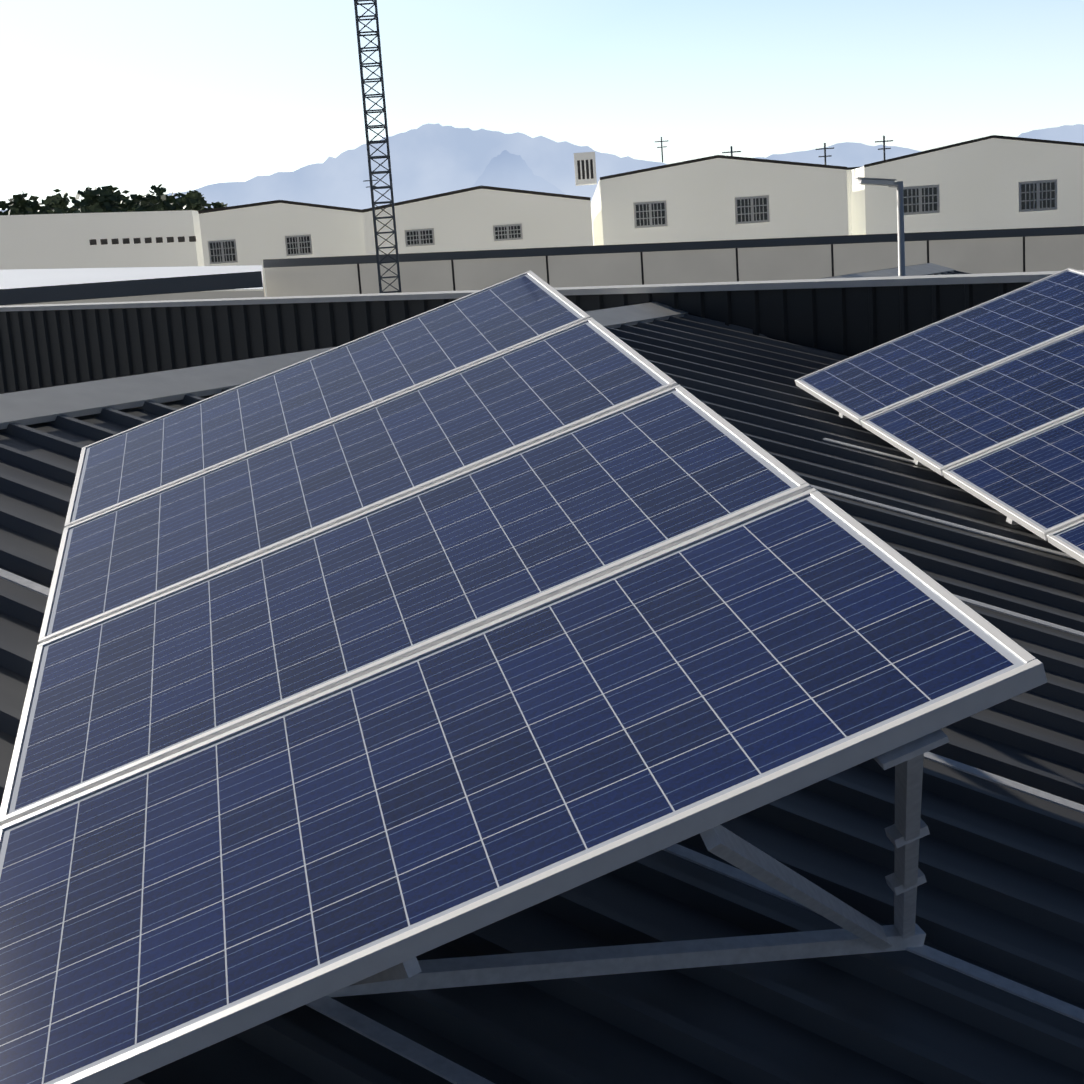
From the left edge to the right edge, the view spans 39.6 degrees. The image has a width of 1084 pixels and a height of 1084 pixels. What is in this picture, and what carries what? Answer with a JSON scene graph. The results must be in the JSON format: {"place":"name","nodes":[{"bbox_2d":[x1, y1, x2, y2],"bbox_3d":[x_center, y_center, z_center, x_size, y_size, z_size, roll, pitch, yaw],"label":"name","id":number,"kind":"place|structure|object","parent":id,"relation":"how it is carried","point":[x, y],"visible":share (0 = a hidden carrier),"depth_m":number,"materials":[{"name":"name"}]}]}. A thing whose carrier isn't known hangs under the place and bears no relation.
{"place":"outdoors","nodes":[
{"label":"outdoors","id":0,"kind":"place"},
{"bbox_2d":[0,265,264,305],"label":"flat roof","id":1,"kind":"structure","parent":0,"point":[52,286],"depth_m":25.75,"materials":[{"name":"metal"}]},
{"bbox_2d":[198,200,365,296],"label":"shed","id":2,"kind":"structure","parent":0,"point":[259,231],"depth_m":72.68,"materials":[{"name":"grey paint"}]},
{"bbox_2d":[0,123,666,211],"bbox_3d":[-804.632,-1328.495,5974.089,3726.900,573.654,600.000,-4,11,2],"label":"mountain","id":3,"kind":"structure","parent":0,"point":[428,159],"depth_m":5802.47,"materials":[{"name":"blue stone"}]},
{"bbox_2d":[472,150,565,194],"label":"mountain","id":4,"kind":"structure","parent":3,"relation":"attached to","point":[505,169],"depth_m":4357.23,"materials":[{"name":"blue stone"}]},
{"bbox_2d":[362,185,592,254],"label":"shed","id":5,"kind":"structure","parent":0,"point":[466,219],"depth_m":70.44,"materials":[{"name":"grey paint"}]},
{"bbox_2d":[0,0,1083,209],"label":"sky","id":6,"kind":"structure","parent":0,"point":[134,96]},
{"bbox_2d":[574,152,596,185],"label":"roof vent","id":7,"kind":"object","parent":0,"point":[585,167],"visible":1,"depth_m":75.71,"materials":[{"name":"grey metal"}]},
{"bbox_2d":[263,226,1083,296],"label":"boundary wall","id":8,"kind":"structure","parent":0,"point":[1009,250],"depth_m":29.38,"materials":[{"name":"grey concrete"}]},
{"bbox_2d":[591,155,848,245],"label":"shed","id":9,"kind":"structure","parent":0,"point":[699,195],"depth_m":73.93,"materials":[{"name":"grey paint"}]},
{"bbox_2d":[755,142,921,167],"bbox_3d":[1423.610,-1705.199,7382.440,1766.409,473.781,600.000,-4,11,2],"label":"mountain","id":10,"kind":"structure","parent":0,"point":[848,154],"depth_m":7231.51,"materials":[{"name":"blue stone"}]},
{"bbox_2d":[1018,124,1083,142],"bbox_3d":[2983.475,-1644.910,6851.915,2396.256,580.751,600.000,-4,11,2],"label":"mountain","id":11,"kind":"structure","parent":0,"point":[1070,133],"depth_m":6716.72,"materials":[{"name":"blue stone"}]},
{"label":"ground","id":12,"kind":"structure","parent":0,"visible":0},
{"bbox_2d":[0,191,42,214],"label":"tree","id":13,"kind":"object","parent":12,"relation":"on","point":[20,202],"visible":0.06,"depth_m":102.21,"materials":[{"name":"green plant"}]},
{"bbox_2d":[6,199,74,214],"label":"tree","id":14,"kind":"object","parent":12,"relation":"on","point":[15,211],"visible":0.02,"depth_m":99.03,"materials":[{"name":"green plant"}]},
{"bbox_2d":[22,189,119,214],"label":"tree","id":15,"kind":"object","parent":12,"relation":"on","point":[59,203],"visible":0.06,"depth_m":97.67,"materials":[{"name":"green plant"}]},
{"bbox_2d":[64,185,129,211],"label":"tree","id":16,"kind":"object","parent":12,"relation":"on","point":[108,199],"visible":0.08,"depth_m":100.78,"materials":[{"name":"green plant"}]},
{"bbox_2d":[0,210,203,269],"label":"white hall","id":17,"kind":"structure","parent":12,"relation":"on","point":[47,241],"depth_m":82.84,"materials":[{"name":"grey paint"}]},
{"bbox_2d":[89,179,1056,263],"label":"windows","id":18,"kind":"structure","parent":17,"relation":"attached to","point":[1039,195],"depth_m":74.02,"materials":[{"name":"grey glass"}]},
{"bbox_2d":[93,194,148,204],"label":"tree","id":19,"kind":"object","parent":12,"relation":"on","point":[140,198],"visible":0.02,"depth_m":105.11,"materials":[{"name":"green plant"}]},
{"bbox_2d":[117,194,178,211],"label":"tree","id":20,"kind":"object","parent":12,"relation":"on","point":[128,205],"visible":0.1,"depth_m":98.03,"materials":[{"name":"green plant"}]},
{"bbox_2d":[145,184,210,210],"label":"tree","id":21,"kind":"object","parent":12,"relation":"on","point":[158,191],"depth_m":103.76,"materials":[{"name":"green plant"}]},
{"bbox_2d":[161,190,227,210],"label":"tree","id":22,"kind":"object","parent":12,"relation":"on","point":[194,200],"visible":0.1,"depth_m":96.71,"materials":[{"name":"green plant"}]},
{"bbox_2d":[354,0,401,292],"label":"lattice mast","id":23,"kind":"object","parent":12,"relation":"on","point":[371,127],"visible":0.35,"depth_m":21.24,"materials":[{"name":"grey metal"}]},
{"bbox_2d":[0,271,1083,1083],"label":"roof","id":24,"kind":"structure","parent":12,"relation":"on","point":[1000,891],"depth_m":3.70,"materials":[{"name":"metal"}]},
{"bbox_2d":[0,263,955,429],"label":"flashing","id":25,"kind":"object","parent":24,"relation":"on","point":[41,405],"visible":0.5,"depth_m":7.60,"materials":[{"name":"grey metal"}]},
{"bbox_2d":[0,568,1083,1083],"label":"support","id":26,"kind":"object","parent":24,"relation":"on","point":[776,878],"visible":0.19,"depth_m":3.16,"materials":[{"name":"grey metal"}]},
{"bbox_2d":[0,270,1046,1083],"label":"solar array","id":27,"kind":"object","parent":26,"relation":"on","point":[380,650],"visible":1,"depth_m":3.18,"materials":[{"name":"glass"}]},
{"bbox_2d":[810,412,1083,636],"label":"mounting rails","id":28,"kind":"object","parent":24,"relation":"on","point":[1019,615],"visible":0.19,"depth_m":7.02,"materials":[{"name":"silver metal"}]},
{"bbox_2d":[795,268,1083,563],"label":"solar array","id":29,"kind":"object","parent":28,"relation":"on","point":[984,402],"visible":1,"depth_m":8.43,"materials":[{"name":"glass"}]},
{"bbox_2d":[0,270,1083,311],"bbox_3d":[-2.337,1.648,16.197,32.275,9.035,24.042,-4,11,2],"label":"cap","id":30,"kind":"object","parent":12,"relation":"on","point":[988,278],"depth_m":12.56,"materials":[{"name":"grey metal"}]},
{"bbox_2d":[0,282,1032,392],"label":"parapet wall","id":31,"kind":"structure","parent":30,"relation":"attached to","point":[39,349],"depth_m":15.03,"materials":[{"name":"black metal"}]},
{"bbox_2d":[847,166,862,234],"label":"building wall","id":32,"kind":"structure","parent":12,"relation":"on","point":[849,200],"depth_m":81.56,"materials":[{"name":"grey paint"}]},
{"bbox_2d":[855,177,904,275],"bbox_3d":[4.016,0.705,17.320,0.524,9.588,0.200,-4,11,2],"label":"street lamp","id":33,"kind":"object","parent":12,"relation":"on","point":[898,185],"visible":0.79,"depth_m":16.45,"materials":[{"name":"white metal"}]},
{"bbox_2d":[850,135,1083,234],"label":"shed","id":34,"kind":"structure","parent":12,"relation":"on","point":[977,180],"depth_m":77.43,"materials":[{"name":"grey paint"}]},
{"bbox_2d":[363,136,892,187],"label":"utility poles","id":35,"kind":"object","parent":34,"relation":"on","point":[824,148],"visible":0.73,"depth_m":82.86,"materials":[{"name":"grey metal"}]}
]}

